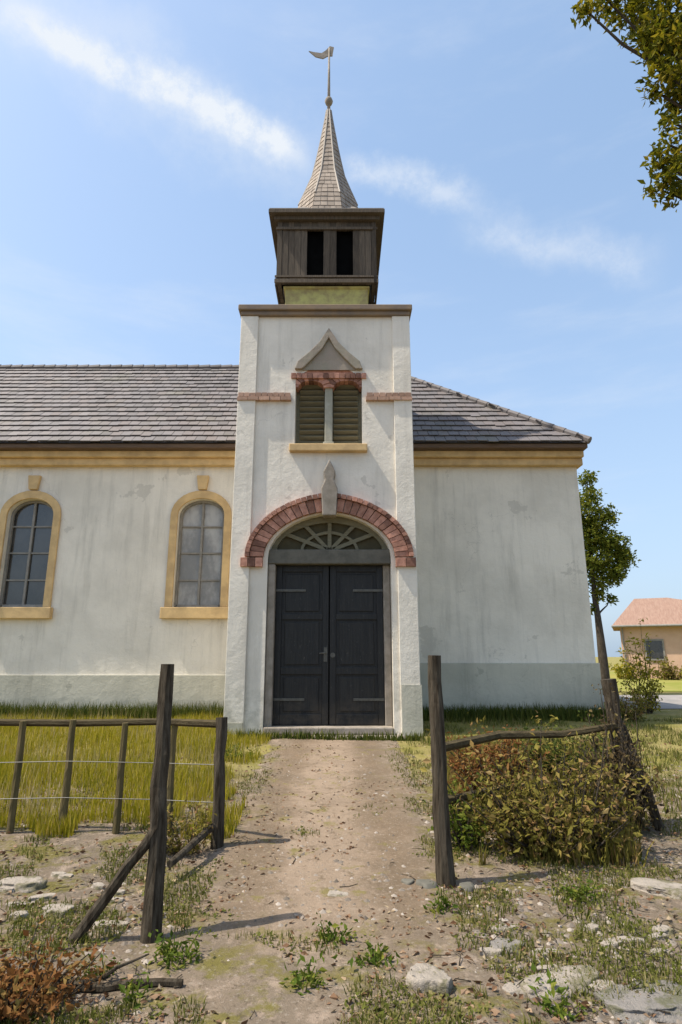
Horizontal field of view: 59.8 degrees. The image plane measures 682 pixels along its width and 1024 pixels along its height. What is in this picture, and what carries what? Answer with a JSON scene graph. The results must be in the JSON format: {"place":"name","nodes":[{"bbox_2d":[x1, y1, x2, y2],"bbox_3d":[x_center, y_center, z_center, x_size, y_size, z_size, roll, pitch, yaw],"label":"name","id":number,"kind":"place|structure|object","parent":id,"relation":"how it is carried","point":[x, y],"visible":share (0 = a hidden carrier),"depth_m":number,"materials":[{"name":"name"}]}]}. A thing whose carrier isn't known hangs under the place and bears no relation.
{"place":"outdoors","nodes":[
{"label":"outdoors","id":0,"kind":"place"},
{"bbox_2d":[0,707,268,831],"bbox_3d":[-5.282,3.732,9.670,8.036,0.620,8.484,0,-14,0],"label":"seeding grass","id":1,"kind":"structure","parent":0,"point":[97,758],"depth_m":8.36,"materials":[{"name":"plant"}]},
{"bbox_2d":[0,710,271,839],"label":"meadow grass","id":2,"kind":"structure","parent":0,"point":[73,819],"depth_m":7.57,"materials":[{"name":"plant"}]},
{"bbox_2d":[123,735,519,1023],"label":"path","id":3,"kind":"structure","parent":0,"point":[218,976],"depth_m":4.04,"materials":[{"name":"brown soil"}]},
{"bbox_2d":[115,971,152,1008],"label":"weed","id":4,"kind":"object","parent":3,"relation":"on","point":[127,990],"visible":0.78,"depth_m":2.91,"materials":[{"name":"green plant"}]},
{"bbox_2d":[0,657,681,1023],"bbox_3d":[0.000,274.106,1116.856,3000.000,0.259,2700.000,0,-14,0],"label":"ground","id":5,"kind":"structure","parent":0,"point":[80,837],"depth_m":4.53,"materials":[{"name":"brown soil"}]},
{"bbox_2d":[0,886,14,893],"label":"stone","id":6,"kind":"object","parent":5,"relation":"on","point":[4,889],"visible":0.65,"depth_m":4.25,"materials":[{"name":"stone"}]},
{"bbox_2d":[5,901,29,906],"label":"stone","id":7,"kind":"object","parent":5,"relation":"on","point":[17,904],"visible":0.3,"depth_m":4.04,"materials":[{"name":"stone"}]},
{"bbox_2d":[10,910,28,919],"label":"stone","id":8,"kind":"object","parent":5,"relation":"on","point":[24,913],"visible":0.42,"depth_m":3.84,"materials":[{"name":"stone"}]},
{"bbox_2d":[0,876,47,892],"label":"stone","id":9,"kind":"object","parent":5,"relation":"on","point":[26,884],"visible":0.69,"depth_m":4.32,"materials":[{"name":"stone"}]},
{"bbox_2d":[28,893,55,902],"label":"stone","id":10,"kind":"object","parent":5,"relation":"on","point":[45,895],"visible":0.56,"depth_m":4.13,"materials":[{"name":"stone"}]},
{"bbox_2d":[40,903,73,917],"bbox_3d":[-1.890,2.653,3.918,0.200,0.066,0.188,-4,-14,18],"label":"stone","id":11,"kind":"object","parent":5,"relation":"on","point":[61,910],"visible":0.48,"depth_m":3.91,"materials":[{"name":"stone"}]},
{"bbox_2d":[51,871,65,877],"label":"stone","id":12,"kind":"object","parent":5,"relation":"on","point":[55,874],"visible":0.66,"depth_m":4.59,"materials":[{"name":"stone"}]},
{"bbox_2d":[0,915,117,1023],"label":"shrub","id":13,"kind":"object","parent":5,"relation":"on","point":[19,1000],"visible":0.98,"depth_m":2.89,"materials":[{"name":"brown plant"}]},
{"bbox_2d":[58,873,73,878],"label":"stone","id":14,"kind":"object","parent":5,"relation":"on","point":[65,876],"visible":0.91,"depth_m":4.55,"materials":[{"name":"stone"}]},
{"bbox_2d":[90,882,105,889],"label":"stone","id":15,"kind":"object","parent":5,"relation":"on","point":[98,886],"visible":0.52,"depth_m":4.35,"materials":[{"name":"stone"}]},
{"bbox_2d":[78,951,121,979],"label":"weed","id":16,"kind":"object","parent":5,"relation":"on","point":[96,974],"visible":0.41,"depth_m":3.13,"materials":[{"name":"green plant"}]},
{"bbox_2d":[93,920,110,930],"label":"stone","id":17,"kind":"object","parent":5,"relation":"on","point":[97,923],"visible":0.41,"depth_m":3.70,"materials":[{"name":"stone"}]},
{"bbox_2d":[0,717,227,867],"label":"wire fence","id":18,"kind":"object","parent":5,"relation":"on","point":[219,724],"visible":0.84,"depth_m":5.61,"materials":[{"name":"brown wood"}]},
{"bbox_2d":[109,896,123,902],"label":"stone","id":19,"kind":"object","parent":5,"relation":"on","point":[120,900],"visible":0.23,"depth_m":4.12,"materials":[{"name":"stone"}]},
{"bbox_2d":[109,920,128,928],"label":"stone","id":20,"kind":"object","parent":5,"relation":"on","point":[123,923],"visible":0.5,"depth_m":3.72,"materials":[{"name":"stone"}]},
{"bbox_2d":[114,889,124,895],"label":"stone","id":21,"kind":"object","parent":5,"relation":"on","point":[120,891],"visible":0.31,"depth_m":4.24,"materials":[{"name":"stone"}]},
{"bbox_2d":[67,664,173,944],"bbox_3d":[-1.358,1.841,3.690,0.565,1.731,0.267,6,-15,-21],"label":"wooden post","id":22,"kind":"object","parent":5,"relation":"on","point":[154,841],"visible":0.88,"depth_m":3.66,"materials":[{"name":"brown wood"}]},
{"bbox_2d":[144,926,211,974],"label":"weed","id":23,"kind":"object","parent":5,"relation":"on","point":[168,952],"visible":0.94,"depth_m":3.29,"materials":[{"name":"green plant"}]},
{"bbox_2d":[148,797,216,855],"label":"shrub","id":24,"kind":"object","parent":5,"relation":"on","point":[173,848],"visible":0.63,"depth_m":5.10,"materials":[{"name":"green plant"}]},
{"bbox_2d":[225,743,259,759],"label":"weed","id":25,"kind":"object","parent":5,"relation":"on","point":[227,754],"visible":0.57,"depth_m":8.99,"materials":[{"name":"green plant"}]},
{"bbox_2d":[0,46,603,738],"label":"church","id":26,"kind":"structure","parent":5,"relation":"on","point":[318,506],"depth_m":14.64,"materials":[{"name":"paint"}]},
{"bbox_2d":[0,475,60,618],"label":"window","id":27,"kind":"structure","parent":26,"relation":"in","point":[32,545],"depth_m":15.31,"materials":[{"name":"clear glass"}]},
{"bbox_2d":[159,475,231,618],"bbox_3d":[-3.630,0.871,15.253,1.720,3.720,0.370,0,-14,0],"label":"window","id":28,"kind":"structure","parent":26,"relation":"in","point":[203,556],"depth_m":15.28,"materials":[{"name":"grey glass"}]},
{"bbox_2d":[273,566,328,724],"bbox_3d":[-0.797,2.649,11.983,1.097,3.155,0.181,0,-14,0],"label":"door","id":29,"kind":"structure","parent":26,"relation":"in","point":[301,651],"depth_m":11.97,"materials":[{"name":"wood"}]},
{"bbox_2d":[291,371,365,442],"bbox_3d":[-0.270,-2.325,13.067,1.660,1.907,0.394,0,-14,0],"label":"belfry window","id":30,"kind":"structure","parent":26,"relation":"in","point":[328,403],"depth_m":13.09,"materials":[{"name":"green paint"}]},
{"bbox_2d":[329,566,384,724],"bbox_3d":[0.317,2.657,12.018,1.097,3.155,0.110,0,-14,0],"label":"door","id":31,"kind":"structure","parent":26,"relation":"in","point":[356,660],"depth_m":11.97,"materials":[{"name":"wood"}]},
{"bbox_2d":[279,950,334,995],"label":"weed","id":32,"kind":"object","parent":5,"relation":"on","point":[311,976],"visible":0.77,"depth_m":3.04,"materials":[{"name":"green plant"}]},
{"bbox_2d":[0,698,627,740],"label":"wall foot growth","id":33,"kind":"object","parent":5,"relation":"on","point":[560,713],"depth_m":13.84,"materials":[{"name":"green plant"}]},
{"bbox_2d":[312,912,358,945],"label":"weed","id":34,"kind":"object","parent":5,"relation":"on","point":[328,935],"visible":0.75,"depth_m":3.52,"materials":[{"name":"green plant"}]},
{"bbox_2d":[327,890,348,896],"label":"stone","id":35,"kind":"object","parent":5,"relation":"on","point":[334,893],"visible":0.49,"depth_m":4.19,"materials":[{"name":"stone"}]},
{"bbox_2d":[0,766,680,1023],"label":"twigs","id":36,"kind":"object","parent":5,"relation":"on","point":[571,1006],"visible":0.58,"depth_m":3.63,"materials":[{"name":"brown wood"}]},
{"bbox_2d":[0,732,681,1023],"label":"grass tufts","id":37,"kind":"object","parent":5,"relation":"on","point":[189,921],"visible":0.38,"depth_m":3.67,"materials":[{"name":"green plant"}]},
{"bbox_2d":[0,753,681,1023],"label":"clover mat","id":38,"kind":"object","parent":5,"relation":"on","point":[412,1020],"visible":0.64,"depth_m":3.55,"materials":[{"name":"green plant"}]},
{"bbox_2d":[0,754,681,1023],"bbox_3d":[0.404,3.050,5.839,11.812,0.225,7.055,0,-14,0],"label":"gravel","id":39,"kind":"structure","parent":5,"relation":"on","point":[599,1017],"depth_m":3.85,"materials":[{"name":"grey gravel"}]},
{"bbox_2d":[0,742,681,1023],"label":"fallen leaves","id":40,"kind":"object","parent":5,"relation":"on","point":[494,1011],"depth_m":3.59,"materials":[{"name":"brown plant"}]},
{"bbox_2d":[332,936,400,971],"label":"weed","id":41,"kind":"object","parent":5,"relation":"on","point":[377,956],"visible":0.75,"depth_m":3.26,"materials":[{"name":"green plant"}]},
{"bbox_2d":[406,963,453,995],"bbox_3d":[0.452,2.451,3.041,0.240,0.152,0.222,-7,-15,25],"label":"stone","id":42,"kind":"object","parent":5,"relation":"on","point":[432,978],"visible":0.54,"depth_m":3.00,"materials":[{"name":"stone"}]},
{"bbox_2d":[401,655,474,891],"bbox_3d":[0.722,2.010,4.558,0.553,1.766,0.253,0,-14,0],"label":"wooden post","id":43,"kind":"object","parent":5,"relation":"on","point":[444,868],"visible":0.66,"depth_m":4.52,"materials":[{"name":"brown wood"}]},
{"bbox_2d":[423,883,460,917],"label":"weed","id":44,"kind":"object","parent":5,"relation":"on","point":[445,902],"visible":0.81,"depth_m":3.93,"materials":[{"name":"green plant"}]},
{"bbox_2d":[424,769,504,853],"bbox_3d":[1.070,2.658,5.231,0.656,0.631,0.669,0,-14,0],"label":"shrub","id":45,"kind":"object","parent":5,"relation":"on","point":[462,836],"visible":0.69,"depth_m":5.15,"materials":[{"name":"green plant"}]},
{"bbox_2d":[479,947,502,956],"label":"stone","id":46,"kind":"object","parent":5,"relation":"on","point":[490,951],"visible":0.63,"depth_m":3.38,"materials":[{"name":"stone"}]},
{"bbox_2d":[446,724,552,813],"bbox_3d":[1.633,2.743,6.319,1.243,0.956,0.795,0,-14,0],"label":"shrub","id":47,"kind":"object","parent":5,"relation":"on","point":[497,748],"visible":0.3,"depth_m":6.25,"materials":[{"name":"brown plant"}]},
{"bbox_2d":[425,716,574,779],"bbox_3d":[1.995,3.109,7.713,1.861,0.889,1.463,0,-14,0],"label":"shrub","id":48,"kind":"object","parent":5,"relation":"on","point":[528,746],"visible":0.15,"depth_m":7.51,"materials":[{"name":"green plant"}]},
{"bbox_2d":[491,924,516,932],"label":"stone","id":49,"kind":"object","parent":5,"relation":"on","point":[501,928],"visible":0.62,"depth_m":3.67,"materials":[{"name":"stone"}]},
{"bbox_2d":[489,938,523,953],"bbox_3d":[0.969,2.545,3.450,0.200,0.057,0.185,3,-14,-11],"label":"stone","id":50,"kind":"object","parent":5,"relation":"on","point":[494,944],"visible":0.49,"depth_m":3.46,"materials":[{"name":"grey stone"}]},
{"bbox_2d":[502,981,527,996],"bbox_3d":[0.907,2.450,3.031,0.163,0.038,0.129,6,-15,-24],"label":"stone","id":51,"kind":"object","parent":5,"relation":"on","point":[510,988],"visible":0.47,"depth_m":3.01,"materials":[{"name":"stone"}]},
{"bbox_2d":[420,710,665,865],"bbox_3d":[1.780,2.389,5.204,2.147,1.231,1.240,0,-14,0],"label":"shrub","id":52,"kind":"object","parent":5,"relation":"on","point":[524,811],"visible":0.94,"depth_m":5.03,"materials":[{"name":"green plant"}]},
{"bbox_2d":[532,948,559,958],"bbox_3d":[1.166,2.519,3.373,0.152,0.038,0.096,0,-14,-1],"label":"stone","id":53,"kind":"object","parent":5,"relation":"on","point":[546,952],"visible":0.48,"depth_m":3.36,"materials":[{"name":"stone"}]},
{"bbox_2d":[537,964,560,972],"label":"stone","id":54,"kind":"object","parent":5,"relation":"on","point":[544,967],"visible":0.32,"depth_m":3.20,"materials":[{"name":"stone"}]},
{"bbox_2d":[418,715,681,813],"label":"rough grass","id":55,"kind":"structure","parent":5,"relation":"on","point":[643,743],"depth_m":11.18,"materials":[{"name":"green plant"}]},
{"bbox_2d":[445,729,655,867],"bbox_3d":[2.647,3.270,7.454,2.992,0.513,6.011,-3,-14,13],"label":"tall rough growth","id":56,"kind":"object","parent":5,"relation":"on","point":[627,852],"visible":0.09,"depth_m":4.91,"materials":[{"name":"green plant"}]},
{"bbox_2d":[525,962,592,1021],"bbox_3d":[1.049,2.364,2.906,0.274,0.180,0.381,0,-14,0],"label":"weed","id":57,"kind":"object","parent":5,"relation":"on","point":[560,1009],"visible":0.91,"depth_m":2.87,"materials":[{"name":"green plant"}]},
{"bbox_2d":[519,965,600,1000],"bbox_3d":[1.145,2.455,3.080,0.460,0.066,0.233,5,-15,-19],"label":"stone","id":58,"kind":"object","parent":5,"relation":"on","point":[530,981],"visible":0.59,"depth_m":3.05,"materials":[{"name":"stone"}]},
{"bbox_2d":[491,710,648,778],"bbox_3d":[2.919,3.046,7.763,2.058,1.038,1.440,0,-14,0],"label":"shrub","id":59,"kind":"object","parent":5,"relation":"on","point":[556,750],"visible":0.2,"depth_m":7.53,"materials":[{"name":"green plant"}]},
{"bbox_2d":[553,871,609,905],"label":"weed","id":60,"kind":"object","parent":5,"relation":"on","point":[574,893],"visible":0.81,"depth_m":4.09,"materials":[{"name":"green plant"}]},
{"bbox_2d":[584,925,600,933],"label":"stone","id":61,"kind":"object","parent":5,"relation":"on","point":[597,928],"visible":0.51,"depth_m":3.64,"materials":[{"name":"stone"}]},
{"bbox_2d":[587,923,597,931],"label":"stone","id":62,"kind":"object","parent":5,"relation":"on","point":[593,925],"visible":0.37,"depth_m":3.66,"materials":[{"name":"stone"}]},
{"bbox_2d":[588,979,614,990],"bbox_3d":[1.339,2.444,3.033,0.150,0.050,0.124,3,-14,-12],"label":"stone","id":63,"kind":"object","parent":5,"relation":"on","point":[601,988],"visible":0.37,"depth_m":3.02,"materials":[{"name":"stone"}]},
{"bbox_2d":[578,469,641,690],"bbox_3d":[10.298,2.653,24.105,3.945,9.200,2.013,0,-14,0],"label":"tree","id":64,"kind":"object","parent":5,"relation":"on","point":[612,565],"visible":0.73,"depth_m":23.98,"materials":[{"name":"green plant"}]},
{"bbox_2d":[600,937,621,950],"bbox_3d":[1.603,2.554,3.485,0.164,0.056,0.105,6,-15,-25],"label":"stone","id":65,"kind":"object","parent":5,"relation":"on","point":[606,943],"visible":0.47,"depth_m":3.46,"materials":[{"name":"stone"}]},
{"bbox_2d":[557,683,669,834],"bbox_3d":[2.691,2.430,5.891,0.889,1.425,0.940,-13,-19,42],"label":"shrub","id":66,"kind":"object","parent":5,"relation":"on","point":[620,763],"visible":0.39,"depth_m":5.74,"materials":[{"name":"green plant"}]},
{"bbox_2d":[570,0,681,212],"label":"broadleaf tree","id":67,"kind":"object","parent":5,"relation":"on","point":[657,38],"visible":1,"depth_m":7.60,"materials":[{"name":"green plant"}]},
{"bbox_2d":[601,680,654,721],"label":"shrub","id":68,"kind":"object","parent":5,"relation":"on","point":[631,715],"visible":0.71,"depth_m":13.80,"materials":[{"name":"green plant"}]},
{"bbox_2d":[617,936,644,944],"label":"stone","id":69,"kind":"object","parent":5,"relation":"on","point":[624,937],"visible":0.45,"depth_m":3.49,"materials":[{"name":"stone"}]},
{"bbox_2d":[601,678,665,830],"bbox_3d":[2.943,2.477,5.964,0.466,1.539,0.176,-6,-15,22],"label":"wooden post","id":70,"kind":"object","parent":5,"relation":"on","point":[610,696],"visible":0.39,"depth_m":6.03,"materials":[{"name":"brown wood"}]},
{"bbox_2d":[446,723,617,804],"bbox_3d":[1.821,2.366,5.659,2.175,0.616,0.202,5,-15,-21],"label":"rail fence","id":71,"kind":"object","parent":70,"relation":"attached to","point":[475,740],"visible":0.43,"depth_m":5.66,"materials":[{"name":"brown wood"}]},
{"bbox_2d":[589,980,681,1023],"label":"stone","id":72,"kind":"object","parent":5,"relation":"on","point":[628,1004],"visible":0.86,"depth_m":2.87,"materials":[{"name":"grey stone"}]},
{"bbox_2d":[616,618,667,713],"bbox_3d":[8.090,4.123,15.967,1.305,2.532,1.066,-4,-14,16],"label":"shrub","id":73,"kind":"object","parent":5,"relation":"on","point":[645,675],"visible":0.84,"depth_m":15.87,"materials":[{"name":"green leaves"},{"name":"bark"}]},
{"bbox_2d":[611,598,681,677],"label":"house","id":74,"kind":"structure","parent":5,"relation":"on","point":[662,625],"depth_m":40.57,"materials":[{"name":"terracotta"},{"name":"beige plaster"},{"name":"dark glass"}]},
{"bbox_2d":[644,639,665,659],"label":"window","id":75,"kind":"structure","parent":74,"relation":"in","point":[657,645],"depth_m":40.03,"materials":[{"name":"grey glass"}]},
{"bbox_2d":[630,877,681,899],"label":"stone","id":76,"kind":"object","parent":5,"relation":"on","point":[673,890],"visible":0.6,"depth_m":4.27,"materials":[{"name":"stone"}]},
{"bbox_2d":[648,948,666,955],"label":"stone","id":77,"kind":"object","parent":5,"relation":"on","point":[654,949],"visible":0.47,"depth_m":3.38,"materials":[{"name":"stone"}]},
{"bbox_2d":[647,932,668,940],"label":"stone","id":78,"kind":"object","parent":5,"relation":"on","point":[662,936],"visible":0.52,"depth_m":3.55,"materials":[{"name":"stone"}]},
{"bbox_2d":[651,924,674,935],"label":"stone","id":79,"kind":"object","parent":5,"relation":"on","point":[665,929],"visible":0.57,"depth_m":3.62,"materials":[{"name":"stone"}]},
{"bbox_2d":[0,0,681,656],"label":"sky","id":80,"kind":"structure","parent":0,"point":[147,147],"materials":[{"name":"blue"}]},
{"bbox_2d":[603,695,681,708],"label":"road","id":81,"kind":"structure","parent":0,"point":[671,702],"depth_m":19.34,"materials":[{"name":"grey asphalt"}]},
{"bbox_2d":[609,672,681,691],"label":"meadow","id":82,"kind":"structure","parent":0,"point":[670,685],"depth_m":31.08,"materials":[{"name":"plant"}]},
{"bbox_2d":[608,647,642,678],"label":"bush","id":83,"kind":"object","parent":82,"relation":"on","point":[619,675],"visible":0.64,"depth_m":38.47,"materials":[{"name":"green plant"}]},
{"bbox_2d":[650,656,681,679],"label":"bush","id":84,"kind":"object","parent":82,"relation":"on","point":[670,674],"visible":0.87,"depth_m":37.08,"materials":[{"name":"green plant"}]}
]}

